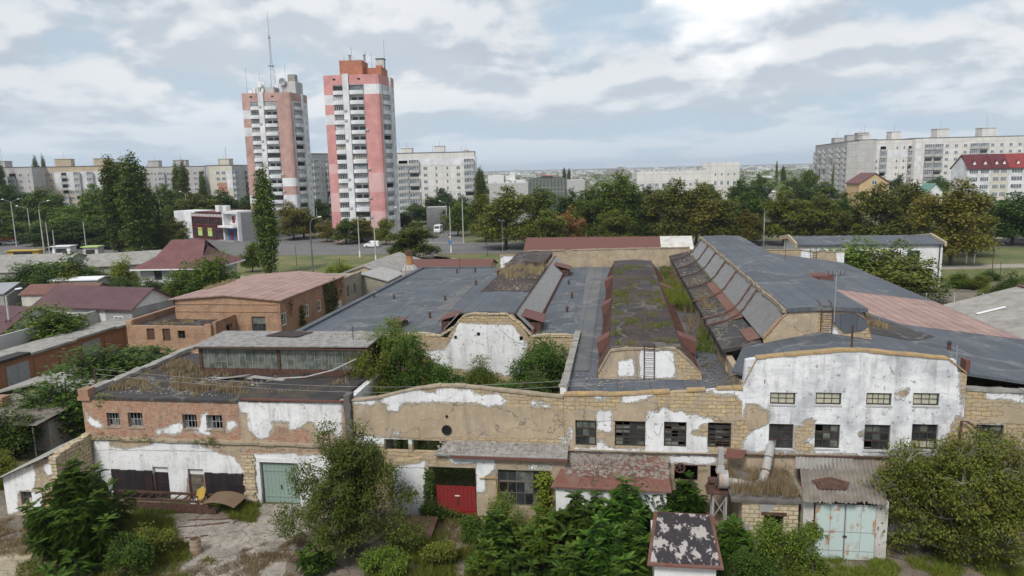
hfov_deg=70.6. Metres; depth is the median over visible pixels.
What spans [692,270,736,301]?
roof rib
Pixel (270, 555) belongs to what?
weeds
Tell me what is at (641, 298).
debris
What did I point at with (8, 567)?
sandy ground
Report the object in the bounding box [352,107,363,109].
window
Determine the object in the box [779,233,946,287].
white long building
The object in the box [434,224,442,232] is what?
minibus
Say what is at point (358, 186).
window
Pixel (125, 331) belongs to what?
door
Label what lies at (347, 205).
window
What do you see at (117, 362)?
bush
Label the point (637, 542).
sapling
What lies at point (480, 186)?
poplar tree
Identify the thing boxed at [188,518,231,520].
steel bar
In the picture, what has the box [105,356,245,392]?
dry grass
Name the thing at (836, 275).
aerial
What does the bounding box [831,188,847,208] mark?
tree
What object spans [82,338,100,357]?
door
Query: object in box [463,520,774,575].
weeds
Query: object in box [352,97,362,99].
window
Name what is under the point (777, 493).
stone outhouse
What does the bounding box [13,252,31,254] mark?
window
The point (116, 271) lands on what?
bush
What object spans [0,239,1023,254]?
road
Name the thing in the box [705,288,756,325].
roof rib
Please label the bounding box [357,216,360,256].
utility pole
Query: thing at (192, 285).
bush
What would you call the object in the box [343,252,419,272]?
slate roof shed
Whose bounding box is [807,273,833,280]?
roof hatch
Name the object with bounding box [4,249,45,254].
kiosk
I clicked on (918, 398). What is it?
upper window
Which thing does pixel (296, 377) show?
fallen gutter
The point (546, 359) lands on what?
courtyard tree
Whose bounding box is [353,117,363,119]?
window
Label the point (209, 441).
weeds
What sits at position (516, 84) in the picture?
sky
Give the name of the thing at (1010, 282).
bush
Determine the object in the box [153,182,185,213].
tree
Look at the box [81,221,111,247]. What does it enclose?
tree
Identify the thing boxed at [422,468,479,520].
ivy
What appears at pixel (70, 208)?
tree
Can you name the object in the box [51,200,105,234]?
tree
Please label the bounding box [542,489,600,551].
sapling
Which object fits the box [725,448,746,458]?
roof sheet
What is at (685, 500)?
sapling
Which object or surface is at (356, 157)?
window
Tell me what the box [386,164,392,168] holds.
window
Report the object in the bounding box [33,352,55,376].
door
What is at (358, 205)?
window
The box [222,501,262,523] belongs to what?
weeds
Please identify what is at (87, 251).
window
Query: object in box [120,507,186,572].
weeds
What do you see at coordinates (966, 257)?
park frame
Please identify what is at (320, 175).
apartment block
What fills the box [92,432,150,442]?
weeds
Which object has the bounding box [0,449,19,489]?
bush
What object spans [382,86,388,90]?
window
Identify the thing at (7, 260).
long slate barn
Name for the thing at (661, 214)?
undergrowth
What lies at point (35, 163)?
poplar tree
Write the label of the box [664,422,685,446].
window
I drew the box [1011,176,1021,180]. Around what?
window
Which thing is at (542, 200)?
tree
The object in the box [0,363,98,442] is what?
bush
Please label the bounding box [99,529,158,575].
bush
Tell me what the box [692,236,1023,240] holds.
grass verge
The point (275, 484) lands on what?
door
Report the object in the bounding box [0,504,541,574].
debris
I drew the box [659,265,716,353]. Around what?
weeds
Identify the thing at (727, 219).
tree
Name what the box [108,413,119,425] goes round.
window
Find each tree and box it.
[0,162,8,206]
[0,182,34,211]
[0,202,31,234]
[0,210,31,240]
[17,223,51,244]
[18,209,54,231]
[21,186,67,223]
[24,224,79,247]
[32,155,38,166]
[32,204,84,230]
[39,153,46,166]
[45,218,100,246]
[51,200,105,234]
[76,183,104,209]
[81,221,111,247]
[95,153,128,252]
[111,157,132,249]
[113,150,157,251]
[142,183,165,249]
[148,225,177,248]
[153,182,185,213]
[158,204,174,224]
[163,217,191,238]
[171,160,180,206]
[175,192,222,209]
[176,160,192,200]
[197,169,207,203]
[202,187,242,209]
[237,193,250,208]
[238,241,261,271]
[250,161,283,272]
[267,417,431,561]
[276,200,311,239]
[292,206,321,237]
[314,198,331,222]
[314,218,333,241]
[330,217,363,243]
[338,345,404,396]
[350,215,373,241]
[361,314,439,448]
[372,217,395,244]
[372,335,454,449]
[382,221,444,256]
[400,212,416,229]
[401,203,426,221]
[422,187,456,210]
[423,359,467,472]
[439,201,471,235]
[440,194,480,221]
[461,354,505,386]
[465,193,502,241]
[470,184,534,248]
[473,165,487,202]
[493,380,520,388]
[500,330,572,393]
[518,186,559,236]
[518,209,569,245]
[525,368,556,393]
[552,187,584,230]
[553,205,587,236]
[562,168,566,177]
[565,188,606,236]
[567,169,570,179]
[574,186,601,219]
[593,169,646,236]
[596,209,638,236]
[629,201,661,236]
[640,177,698,235]
[640,186,653,207]
[653,183,670,197]
[673,179,723,245]
[698,183,716,200]
[698,189,745,235]
[727,178,756,208]
[729,208,763,242]
[731,189,767,241]
[747,177,775,214]
[749,173,768,185]
[756,188,817,244]
[775,161,777,182]
[778,177,802,193]
[779,165,786,188]
[785,184,818,203]
[791,192,856,235]
[799,168,819,188]
[809,180,841,203]
[826,196,865,235]
[831,163,833,185]
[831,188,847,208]
[846,181,922,235]
[857,423,1023,573]
[883,179,938,234]
[888,173,905,199]
[905,176,996,264]
[926,176,951,201]
[928,181,947,197]
[959,210,1003,255]
[966,188,996,223]
[968,201,1006,239]
[975,190,1023,244]
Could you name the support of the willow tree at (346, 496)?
on the yard at (342, 569)
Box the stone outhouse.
[725,461,802,555]
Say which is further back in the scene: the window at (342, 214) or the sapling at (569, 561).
the window at (342, 214)
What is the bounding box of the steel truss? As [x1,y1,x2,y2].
[108,489,216,513]
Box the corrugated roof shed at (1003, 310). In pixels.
[944,285,1023,338]
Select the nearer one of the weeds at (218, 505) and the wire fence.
the weeds at (218, 505)
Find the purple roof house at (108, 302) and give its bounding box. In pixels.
[32,285,173,321]
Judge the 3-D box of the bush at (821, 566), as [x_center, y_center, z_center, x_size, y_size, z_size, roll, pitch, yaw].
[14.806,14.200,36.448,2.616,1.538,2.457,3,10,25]
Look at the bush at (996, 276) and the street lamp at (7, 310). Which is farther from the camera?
the bush at (996, 276)
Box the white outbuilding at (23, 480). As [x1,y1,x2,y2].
[0,432,95,515]
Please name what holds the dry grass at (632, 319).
on the stone front hall at (693, 400)
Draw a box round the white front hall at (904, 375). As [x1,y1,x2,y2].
[669,235,1023,534]
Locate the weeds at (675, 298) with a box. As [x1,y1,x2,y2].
[659,278,691,305]
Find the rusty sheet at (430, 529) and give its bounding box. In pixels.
[386,515,437,540]
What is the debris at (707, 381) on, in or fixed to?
on the stone front hall at (693, 400)
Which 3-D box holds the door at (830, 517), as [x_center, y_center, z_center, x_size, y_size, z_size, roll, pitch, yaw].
[16.859,12.933,38.446,1.500,3.110,0.060,0,9,8]
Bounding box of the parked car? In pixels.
[2,240,18,244]
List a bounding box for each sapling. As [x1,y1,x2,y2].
[15,451,138,568]
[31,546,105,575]
[294,543,339,575]
[463,537,502,575]
[469,508,515,563]
[496,547,540,575]
[513,502,566,568]
[539,541,589,575]
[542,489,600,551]
[572,510,629,575]
[586,490,604,519]
[597,551,647,575]
[599,474,650,537]
[615,509,652,568]
[642,483,654,532]
[642,493,678,532]
[670,470,709,513]
[715,513,755,564]
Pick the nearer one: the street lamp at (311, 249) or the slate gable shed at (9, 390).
the slate gable shed at (9, 390)
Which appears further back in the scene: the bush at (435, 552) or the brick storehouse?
the brick storehouse
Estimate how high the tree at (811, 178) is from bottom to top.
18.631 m
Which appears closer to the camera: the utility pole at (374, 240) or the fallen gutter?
the fallen gutter
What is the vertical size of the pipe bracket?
3.408 m
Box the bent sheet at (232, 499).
[202,491,246,507]
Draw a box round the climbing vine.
[530,470,553,515]
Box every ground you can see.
[0,163,1023,539]
[0,546,45,575]
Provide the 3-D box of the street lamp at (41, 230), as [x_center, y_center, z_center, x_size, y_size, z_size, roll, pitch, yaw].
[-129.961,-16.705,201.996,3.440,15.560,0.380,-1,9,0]
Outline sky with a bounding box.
[0,0,1023,170]
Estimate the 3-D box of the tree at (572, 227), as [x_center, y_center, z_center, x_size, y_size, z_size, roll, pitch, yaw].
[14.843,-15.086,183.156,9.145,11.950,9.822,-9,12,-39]
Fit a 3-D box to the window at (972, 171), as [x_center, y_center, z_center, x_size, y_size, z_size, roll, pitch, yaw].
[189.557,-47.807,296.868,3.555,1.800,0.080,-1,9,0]
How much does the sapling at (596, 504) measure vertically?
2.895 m
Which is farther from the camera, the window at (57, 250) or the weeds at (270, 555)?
the window at (57, 250)
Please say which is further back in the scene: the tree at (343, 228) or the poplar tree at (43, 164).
the poplar tree at (43, 164)
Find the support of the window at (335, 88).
in the tower block at (361, 129)
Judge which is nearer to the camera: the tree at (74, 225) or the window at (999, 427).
the window at (999, 427)
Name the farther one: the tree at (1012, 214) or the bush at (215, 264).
the tree at (1012, 214)
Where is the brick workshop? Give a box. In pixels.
[77,331,401,505]
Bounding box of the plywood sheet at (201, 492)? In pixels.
[196,486,205,504]
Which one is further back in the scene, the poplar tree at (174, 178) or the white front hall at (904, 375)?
the poplar tree at (174, 178)
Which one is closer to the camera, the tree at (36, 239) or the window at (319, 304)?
the window at (319, 304)
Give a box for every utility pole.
[45,222,49,253]
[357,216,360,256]
[373,217,376,259]
[449,206,451,252]
[763,207,764,245]
[991,221,996,281]
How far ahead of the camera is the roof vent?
45.57 m
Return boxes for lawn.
[237,254,515,276]
[941,247,1023,282]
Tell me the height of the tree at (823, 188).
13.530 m
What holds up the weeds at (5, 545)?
on the yard at (342, 569)
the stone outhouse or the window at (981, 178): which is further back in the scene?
the window at (981, 178)
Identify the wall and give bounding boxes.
[0,310,99,350]
[351,383,563,509]
[500,246,689,267]
[741,249,843,320]
[957,385,1023,537]
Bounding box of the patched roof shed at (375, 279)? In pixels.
[361,267,401,295]
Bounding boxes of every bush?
[0,260,61,283]
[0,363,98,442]
[0,399,43,457]
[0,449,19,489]
[4,300,93,341]
[23,250,100,285]
[37,342,175,381]
[50,262,77,283]
[81,266,113,282]
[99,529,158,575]
[101,275,141,286]
[108,252,139,285]
[128,521,180,558]
[130,276,167,290]
[160,261,197,305]
[184,257,231,293]
[189,249,244,286]
[324,257,356,272]
[356,543,413,575]
[417,539,458,566]
[418,501,446,521]
[456,514,482,543]
[483,489,529,548]
[729,545,781,575]
[747,513,827,575]
[778,554,832,575]
[800,517,828,551]
[809,235,895,274]
[846,246,944,295]
[877,237,963,299]
[945,270,972,288]
[965,273,992,289]
[972,285,992,296]
[978,268,1003,280]
[982,268,1023,293]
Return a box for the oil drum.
[189,536,201,555]
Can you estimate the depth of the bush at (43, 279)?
125.72 m
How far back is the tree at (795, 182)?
430.87 m
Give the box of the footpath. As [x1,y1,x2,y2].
[415,252,450,258]
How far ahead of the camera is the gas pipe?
43.08 m
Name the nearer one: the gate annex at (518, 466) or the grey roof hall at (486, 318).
the gate annex at (518, 466)
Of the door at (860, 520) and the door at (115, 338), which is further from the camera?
the door at (115, 338)
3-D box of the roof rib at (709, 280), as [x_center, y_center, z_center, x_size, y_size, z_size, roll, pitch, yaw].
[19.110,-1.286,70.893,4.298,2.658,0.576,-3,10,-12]
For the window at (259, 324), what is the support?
in the brick storehouse
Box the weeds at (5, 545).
[0,515,42,556]
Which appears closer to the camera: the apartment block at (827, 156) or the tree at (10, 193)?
the tree at (10, 193)
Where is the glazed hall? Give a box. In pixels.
[489,175,584,221]
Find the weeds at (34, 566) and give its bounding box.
[13,529,218,575]
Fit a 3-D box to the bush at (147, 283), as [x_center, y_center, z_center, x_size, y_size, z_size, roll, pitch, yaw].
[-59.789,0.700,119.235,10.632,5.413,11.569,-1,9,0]
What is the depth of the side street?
225.77 m
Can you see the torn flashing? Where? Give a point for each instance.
(267, 378)
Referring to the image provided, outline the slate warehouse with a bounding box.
[77,250,160,282]
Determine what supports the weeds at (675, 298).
on the stone front hall at (693, 400)
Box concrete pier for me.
[343,391,354,475]
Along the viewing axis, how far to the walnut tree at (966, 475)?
36.97 m
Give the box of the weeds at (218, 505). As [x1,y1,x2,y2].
[108,500,258,515]
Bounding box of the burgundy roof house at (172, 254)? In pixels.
[130,239,244,288]
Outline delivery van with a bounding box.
[364,241,379,247]
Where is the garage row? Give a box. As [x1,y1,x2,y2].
[0,309,161,389]
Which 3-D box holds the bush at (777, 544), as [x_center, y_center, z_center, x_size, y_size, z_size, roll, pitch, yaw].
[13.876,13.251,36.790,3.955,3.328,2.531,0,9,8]
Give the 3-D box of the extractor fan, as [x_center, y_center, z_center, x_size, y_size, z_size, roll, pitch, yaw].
[13.062,11.484,40.656,4.720,5.550,1.944,-4,10,-15]
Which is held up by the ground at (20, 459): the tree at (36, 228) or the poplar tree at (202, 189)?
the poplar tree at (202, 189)
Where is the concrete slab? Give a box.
[174,519,235,541]
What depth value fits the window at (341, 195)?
222.62 m
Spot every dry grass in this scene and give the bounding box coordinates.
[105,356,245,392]
[124,372,348,396]
[153,318,193,324]
[203,278,235,289]
[498,261,546,278]
[609,264,675,344]
[661,267,709,337]
[692,281,736,318]
[865,313,888,328]
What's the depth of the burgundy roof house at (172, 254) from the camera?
123.78 m
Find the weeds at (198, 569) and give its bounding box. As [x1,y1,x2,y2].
[144,539,248,575]
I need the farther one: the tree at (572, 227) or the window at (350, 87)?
the window at (350, 87)
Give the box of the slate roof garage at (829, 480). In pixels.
[789,456,888,560]
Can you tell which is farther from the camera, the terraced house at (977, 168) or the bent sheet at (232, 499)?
the terraced house at (977, 168)
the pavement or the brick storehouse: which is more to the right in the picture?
the pavement
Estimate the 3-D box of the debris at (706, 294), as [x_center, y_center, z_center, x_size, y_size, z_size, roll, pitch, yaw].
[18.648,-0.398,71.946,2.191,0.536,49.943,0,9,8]
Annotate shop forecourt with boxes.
[0,234,328,251]
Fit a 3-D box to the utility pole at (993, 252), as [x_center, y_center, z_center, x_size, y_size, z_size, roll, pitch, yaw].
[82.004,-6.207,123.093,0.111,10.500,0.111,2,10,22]
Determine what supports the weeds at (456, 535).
on the yard at (342, 569)
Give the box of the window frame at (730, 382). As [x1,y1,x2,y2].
[711,375,741,387]
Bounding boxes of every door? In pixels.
[5,360,30,386]
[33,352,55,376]
[59,345,78,365]
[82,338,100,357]
[104,331,121,351]
[111,469,154,497]
[124,329,128,348]
[155,472,170,497]
[190,474,205,498]
[204,472,244,501]
[263,463,299,502]
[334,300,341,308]
[813,503,845,558]
[843,504,876,560]
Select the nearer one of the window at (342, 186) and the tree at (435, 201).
the window at (342, 186)
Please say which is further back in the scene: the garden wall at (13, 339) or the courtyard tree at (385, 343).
the garden wall at (13, 339)
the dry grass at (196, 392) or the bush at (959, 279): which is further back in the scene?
the bush at (959, 279)
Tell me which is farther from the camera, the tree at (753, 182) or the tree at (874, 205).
the tree at (753, 182)
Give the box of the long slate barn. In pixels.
[0,253,85,279]
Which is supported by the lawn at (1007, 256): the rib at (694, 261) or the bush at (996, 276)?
the bush at (996, 276)
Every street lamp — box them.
[2,198,19,246]
[5,287,21,321]
[38,200,49,253]
[310,216,320,271]
[460,192,463,242]
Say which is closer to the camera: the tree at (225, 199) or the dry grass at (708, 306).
the dry grass at (708, 306)
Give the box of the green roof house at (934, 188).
[918,183,943,217]
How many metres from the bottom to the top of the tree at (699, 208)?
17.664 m
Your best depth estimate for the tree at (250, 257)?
157.56 m
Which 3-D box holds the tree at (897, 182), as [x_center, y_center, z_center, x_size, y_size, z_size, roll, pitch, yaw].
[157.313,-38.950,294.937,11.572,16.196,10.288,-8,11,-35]
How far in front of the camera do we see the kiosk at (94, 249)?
191.99 m
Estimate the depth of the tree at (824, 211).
181.53 m
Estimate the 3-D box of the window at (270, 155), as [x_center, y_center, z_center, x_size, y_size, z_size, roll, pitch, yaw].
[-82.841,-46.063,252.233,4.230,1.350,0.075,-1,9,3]
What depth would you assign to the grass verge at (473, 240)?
217.09 m
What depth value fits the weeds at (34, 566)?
39.33 m
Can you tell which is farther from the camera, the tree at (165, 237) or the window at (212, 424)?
the tree at (165, 237)
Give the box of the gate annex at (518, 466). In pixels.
[392,440,568,523]
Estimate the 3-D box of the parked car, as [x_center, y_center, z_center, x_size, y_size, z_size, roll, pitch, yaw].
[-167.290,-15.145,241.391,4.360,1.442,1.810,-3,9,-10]
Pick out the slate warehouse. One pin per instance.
(104, 260)
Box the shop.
[174,205,287,242]
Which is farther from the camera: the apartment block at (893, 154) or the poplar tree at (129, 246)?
the apartment block at (893, 154)
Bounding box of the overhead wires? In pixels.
[99,369,655,392]
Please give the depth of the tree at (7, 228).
242.19 m
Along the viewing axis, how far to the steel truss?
45.89 m
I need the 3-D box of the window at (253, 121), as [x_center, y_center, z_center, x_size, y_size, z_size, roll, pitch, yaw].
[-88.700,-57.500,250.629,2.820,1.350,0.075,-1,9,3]
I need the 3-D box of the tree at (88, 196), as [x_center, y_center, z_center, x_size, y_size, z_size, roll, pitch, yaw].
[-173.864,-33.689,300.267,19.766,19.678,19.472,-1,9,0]
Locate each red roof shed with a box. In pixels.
[18,282,110,305]
[413,259,497,267]
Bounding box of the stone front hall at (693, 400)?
[559,260,742,524]
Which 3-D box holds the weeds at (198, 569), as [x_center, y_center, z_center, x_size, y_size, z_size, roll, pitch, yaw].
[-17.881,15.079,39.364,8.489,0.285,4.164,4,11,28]
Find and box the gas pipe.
[479,477,497,496]
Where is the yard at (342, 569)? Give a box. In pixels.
[0,491,1023,575]
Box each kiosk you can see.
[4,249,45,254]
[50,245,76,253]
[80,245,104,253]
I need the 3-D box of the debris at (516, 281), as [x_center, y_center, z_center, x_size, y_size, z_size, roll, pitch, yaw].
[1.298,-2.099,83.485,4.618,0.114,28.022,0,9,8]
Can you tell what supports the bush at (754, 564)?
on the yard at (342, 569)
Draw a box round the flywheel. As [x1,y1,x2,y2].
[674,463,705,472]
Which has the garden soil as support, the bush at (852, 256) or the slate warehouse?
the bush at (852, 256)
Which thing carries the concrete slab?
on the yard at (342, 569)
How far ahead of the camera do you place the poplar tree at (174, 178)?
323.48 m
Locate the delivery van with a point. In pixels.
(369, 244)
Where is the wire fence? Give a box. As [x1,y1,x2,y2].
[921,293,983,301]
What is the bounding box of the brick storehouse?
[168,271,345,336]
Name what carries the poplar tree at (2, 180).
on the ground at (20, 459)
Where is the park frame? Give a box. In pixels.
[965,250,975,262]
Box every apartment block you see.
[0,151,46,195]
[45,153,127,207]
[138,159,207,193]
[205,151,249,205]
[208,153,234,203]
[311,153,331,223]
[397,141,475,216]
[813,132,876,199]
[845,128,912,191]
[907,118,1023,203]
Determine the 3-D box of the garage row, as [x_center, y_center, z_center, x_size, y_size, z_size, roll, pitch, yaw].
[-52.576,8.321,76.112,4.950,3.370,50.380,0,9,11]
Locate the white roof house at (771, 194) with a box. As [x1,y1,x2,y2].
[761,186,775,198]
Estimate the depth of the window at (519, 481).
43.20 m
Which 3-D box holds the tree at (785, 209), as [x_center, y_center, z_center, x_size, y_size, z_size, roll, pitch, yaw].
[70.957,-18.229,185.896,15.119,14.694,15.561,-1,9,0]
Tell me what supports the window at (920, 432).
in the white front hall at (904, 375)
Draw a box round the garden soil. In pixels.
[924,283,1019,304]
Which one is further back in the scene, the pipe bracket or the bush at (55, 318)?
the bush at (55, 318)
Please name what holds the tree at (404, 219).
on the ground at (20, 459)
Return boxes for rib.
[670,239,700,260]
[675,245,707,268]
[679,253,715,277]
[686,261,724,288]
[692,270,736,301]
[702,283,751,319]
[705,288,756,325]
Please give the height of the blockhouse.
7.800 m
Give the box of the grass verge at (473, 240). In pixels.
[423,238,511,242]
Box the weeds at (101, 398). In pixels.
[95,392,116,407]
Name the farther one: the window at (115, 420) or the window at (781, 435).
the window at (115, 420)
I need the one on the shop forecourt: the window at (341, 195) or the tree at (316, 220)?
the tree at (316, 220)
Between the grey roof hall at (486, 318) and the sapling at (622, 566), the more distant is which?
the grey roof hall at (486, 318)
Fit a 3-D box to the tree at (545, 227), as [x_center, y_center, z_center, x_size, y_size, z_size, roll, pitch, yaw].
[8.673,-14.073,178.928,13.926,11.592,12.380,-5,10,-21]
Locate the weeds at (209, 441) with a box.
[193,436,221,445]
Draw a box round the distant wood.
[485,169,810,201]
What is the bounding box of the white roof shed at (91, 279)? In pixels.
[48,275,111,284]
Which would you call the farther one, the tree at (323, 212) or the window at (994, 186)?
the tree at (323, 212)
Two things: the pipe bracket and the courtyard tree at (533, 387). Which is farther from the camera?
the courtyard tree at (533, 387)
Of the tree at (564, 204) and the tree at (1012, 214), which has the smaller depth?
the tree at (1012, 214)
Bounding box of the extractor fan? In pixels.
[705,441,774,530]
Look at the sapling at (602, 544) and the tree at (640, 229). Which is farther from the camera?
the tree at (640, 229)
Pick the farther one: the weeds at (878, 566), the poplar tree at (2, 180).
the poplar tree at (2, 180)
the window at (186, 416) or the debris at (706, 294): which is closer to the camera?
the window at (186, 416)
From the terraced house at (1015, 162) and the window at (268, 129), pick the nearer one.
the window at (268, 129)
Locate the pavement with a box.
[750,238,1010,240]
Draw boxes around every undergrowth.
[315,200,978,236]
[386,439,475,495]
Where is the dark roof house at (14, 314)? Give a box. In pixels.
[0,305,69,334]
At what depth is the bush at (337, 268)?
143.08 m
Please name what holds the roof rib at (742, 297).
attached to the white front hall at (904, 375)
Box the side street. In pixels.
[428,228,466,246]
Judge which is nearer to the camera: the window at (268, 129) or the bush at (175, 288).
the bush at (175, 288)
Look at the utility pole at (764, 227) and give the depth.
185.96 m
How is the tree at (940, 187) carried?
on the ground at (20, 459)
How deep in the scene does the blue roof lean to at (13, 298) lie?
121.87 m
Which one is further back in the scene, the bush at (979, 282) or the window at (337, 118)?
the window at (337, 118)
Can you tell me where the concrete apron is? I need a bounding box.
[179,504,310,575]
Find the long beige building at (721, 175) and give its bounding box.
[632,162,739,215]
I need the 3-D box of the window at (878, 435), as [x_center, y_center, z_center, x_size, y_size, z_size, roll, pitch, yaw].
[20.470,8.350,40.675,1.356,1.496,0.070,0,9,8]
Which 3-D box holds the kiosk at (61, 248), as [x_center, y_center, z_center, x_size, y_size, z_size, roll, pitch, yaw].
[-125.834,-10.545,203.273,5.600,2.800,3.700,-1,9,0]
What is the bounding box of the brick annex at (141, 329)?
[126,306,236,354]
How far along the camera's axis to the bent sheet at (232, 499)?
45.49 m
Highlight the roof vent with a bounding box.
[947,341,951,349]
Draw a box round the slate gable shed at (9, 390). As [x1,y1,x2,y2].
[0,362,125,394]
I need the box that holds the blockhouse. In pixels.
[426,206,446,228]
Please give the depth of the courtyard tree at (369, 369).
49.85 m
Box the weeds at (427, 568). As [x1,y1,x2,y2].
[363,512,504,575]
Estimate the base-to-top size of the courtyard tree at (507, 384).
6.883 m
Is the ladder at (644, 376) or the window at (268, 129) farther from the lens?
the window at (268, 129)
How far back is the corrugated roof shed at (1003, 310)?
73.05 m
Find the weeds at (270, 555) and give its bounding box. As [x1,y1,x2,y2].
[236,532,313,575]
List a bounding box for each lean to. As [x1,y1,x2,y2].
[0,282,27,305]
[0,393,81,456]
[551,452,671,532]
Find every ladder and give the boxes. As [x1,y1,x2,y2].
[643,344,654,379]
[816,300,832,333]
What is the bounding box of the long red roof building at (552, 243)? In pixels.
[523,236,693,255]
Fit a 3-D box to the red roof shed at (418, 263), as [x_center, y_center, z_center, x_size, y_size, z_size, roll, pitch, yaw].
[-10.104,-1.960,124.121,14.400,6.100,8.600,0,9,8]
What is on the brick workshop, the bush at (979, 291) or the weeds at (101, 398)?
the weeds at (101, 398)
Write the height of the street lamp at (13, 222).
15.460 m
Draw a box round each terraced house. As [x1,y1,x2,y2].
[950,154,991,198]
[986,154,1009,206]
[1003,153,1023,205]
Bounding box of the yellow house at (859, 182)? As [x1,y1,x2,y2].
[845,173,890,216]
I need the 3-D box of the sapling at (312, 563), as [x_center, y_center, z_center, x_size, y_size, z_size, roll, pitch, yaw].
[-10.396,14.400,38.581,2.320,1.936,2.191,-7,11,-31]
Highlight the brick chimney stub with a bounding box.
[402,250,417,275]
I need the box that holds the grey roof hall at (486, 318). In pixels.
[295,251,587,392]
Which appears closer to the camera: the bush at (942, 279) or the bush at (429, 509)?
the bush at (429, 509)
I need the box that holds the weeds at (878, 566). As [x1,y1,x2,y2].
[788,552,1023,575]
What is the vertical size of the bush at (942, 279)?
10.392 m
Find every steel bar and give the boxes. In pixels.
[179,523,223,527]
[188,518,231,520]
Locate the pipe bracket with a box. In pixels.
[947,420,1005,448]
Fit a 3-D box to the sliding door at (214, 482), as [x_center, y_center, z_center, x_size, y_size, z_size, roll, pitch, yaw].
[-18.644,12.962,46.944,2.670,1.980,0.125,0,9,8]
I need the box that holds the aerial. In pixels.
[828,270,844,321]
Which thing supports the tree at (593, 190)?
on the ground at (20, 459)
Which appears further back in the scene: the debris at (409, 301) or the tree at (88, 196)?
the tree at (88, 196)
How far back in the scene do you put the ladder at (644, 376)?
45.75 m
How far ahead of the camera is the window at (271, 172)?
253.19 m
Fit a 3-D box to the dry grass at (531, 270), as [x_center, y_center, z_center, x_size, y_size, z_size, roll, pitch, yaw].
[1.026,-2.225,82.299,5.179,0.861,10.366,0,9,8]
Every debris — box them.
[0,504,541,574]
[124,373,271,395]
[211,331,376,343]
[342,270,483,327]
[495,260,548,290]
[574,369,728,390]
[613,261,672,345]
[660,267,726,380]
[676,259,750,343]
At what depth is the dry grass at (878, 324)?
50.79 m
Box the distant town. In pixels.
[483,164,814,192]
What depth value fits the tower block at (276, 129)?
252.25 m
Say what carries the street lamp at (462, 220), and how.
on the side street
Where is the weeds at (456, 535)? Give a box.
[434,515,464,543]
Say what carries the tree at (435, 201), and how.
on the ground at (20, 459)
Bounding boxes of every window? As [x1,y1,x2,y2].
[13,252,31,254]
[22,492,32,503]
[56,248,66,252]
[86,250,94,253]
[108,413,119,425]
[130,413,142,425]
[154,270,161,279]
[184,414,196,427]
[208,415,222,428]
[251,111,258,114]
[252,120,259,123]
[252,316,265,330]
[253,137,260,140]
[254,146,261,149]
[264,102,276,105]
[266,128,278,131]
[268,154,280,157]
[270,171,281,174]
[272,196,283,199]
[274,204,283,207]
[281,312,286,325]
[305,304,308,316]
[318,300,320,311]
[334,86,342,90]
[334,96,342,100]
[335,106,343,110]
[335,116,343,120]
[336,126,344,130]
[336,136,345,139]
[337,146,345,149]
[338,155,346,159]
[338,165,346,169]
[339,175,347,178]
[339,184,347,188]
[340,194,348,198]
[341,203,349,207]
[341,213,349,217]
[349,86,363,89]
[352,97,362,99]
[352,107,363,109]
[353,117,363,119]
[353,155,366,159]
[354,136,365,139]
[354,165,367,168]
[355,146,365,149]
[355,174,367,178]
[356,203,369,207]
[357,185,367,188]
[357,194,368,197]
[357,213,370,216]
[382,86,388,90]
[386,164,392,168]
[498,469,550,506]
[575,420,595,444]
[615,421,644,445]
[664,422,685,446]
[708,422,730,446]
[769,424,792,447]
[770,392,794,403]
[814,424,839,447]
[815,392,840,404]
[863,424,889,449]
[866,393,890,404]
[908,250,919,265]
[911,424,936,448]
[913,393,938,404]
[969,169,977,173]
[969,177,977,181]
[976,425,1002,444]
[979,184,987,188]
[980,169,988,173]
[980,177,988,180]
[992,184,997,188]
[1000,176,1006,180]
[1010,184,1021,187]
[1011,168,1022,172]
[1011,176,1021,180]
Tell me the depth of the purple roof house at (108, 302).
96.02 m
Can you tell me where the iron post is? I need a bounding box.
[850,325,853,346]
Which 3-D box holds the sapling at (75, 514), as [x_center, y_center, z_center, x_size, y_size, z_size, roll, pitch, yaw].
[-24.122,12.143,40.101,5.698,6.234,5.614,-3,9,-9]
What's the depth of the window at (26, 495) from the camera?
45.86 m
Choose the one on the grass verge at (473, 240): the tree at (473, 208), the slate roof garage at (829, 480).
the tree at (473, 208)
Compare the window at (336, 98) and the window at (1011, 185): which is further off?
the window at (1011, 185)
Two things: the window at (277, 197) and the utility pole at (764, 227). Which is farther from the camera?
the window at (277, 197)
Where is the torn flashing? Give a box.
[213,374,283,380]
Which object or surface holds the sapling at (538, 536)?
on the yard at (342, 569)
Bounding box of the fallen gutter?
[212,359,355,379]
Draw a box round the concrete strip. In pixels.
[941,264,1023,269]
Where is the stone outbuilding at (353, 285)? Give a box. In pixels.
[328,271,362,303]
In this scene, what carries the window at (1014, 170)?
in the terraced house at (1015, 162)
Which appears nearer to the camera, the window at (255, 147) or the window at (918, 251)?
the window at (918, 251)
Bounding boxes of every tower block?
[241,14,314,231]
[323,39,400,241]
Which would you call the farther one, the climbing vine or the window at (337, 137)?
the window at (337, 137)
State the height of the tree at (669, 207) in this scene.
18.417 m
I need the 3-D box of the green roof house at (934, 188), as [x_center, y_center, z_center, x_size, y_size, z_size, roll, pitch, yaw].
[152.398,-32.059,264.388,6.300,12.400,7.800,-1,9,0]
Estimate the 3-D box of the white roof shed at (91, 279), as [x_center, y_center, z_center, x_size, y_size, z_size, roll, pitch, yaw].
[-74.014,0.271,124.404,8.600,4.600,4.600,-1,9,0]
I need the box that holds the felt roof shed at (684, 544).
[647,511,723,575]

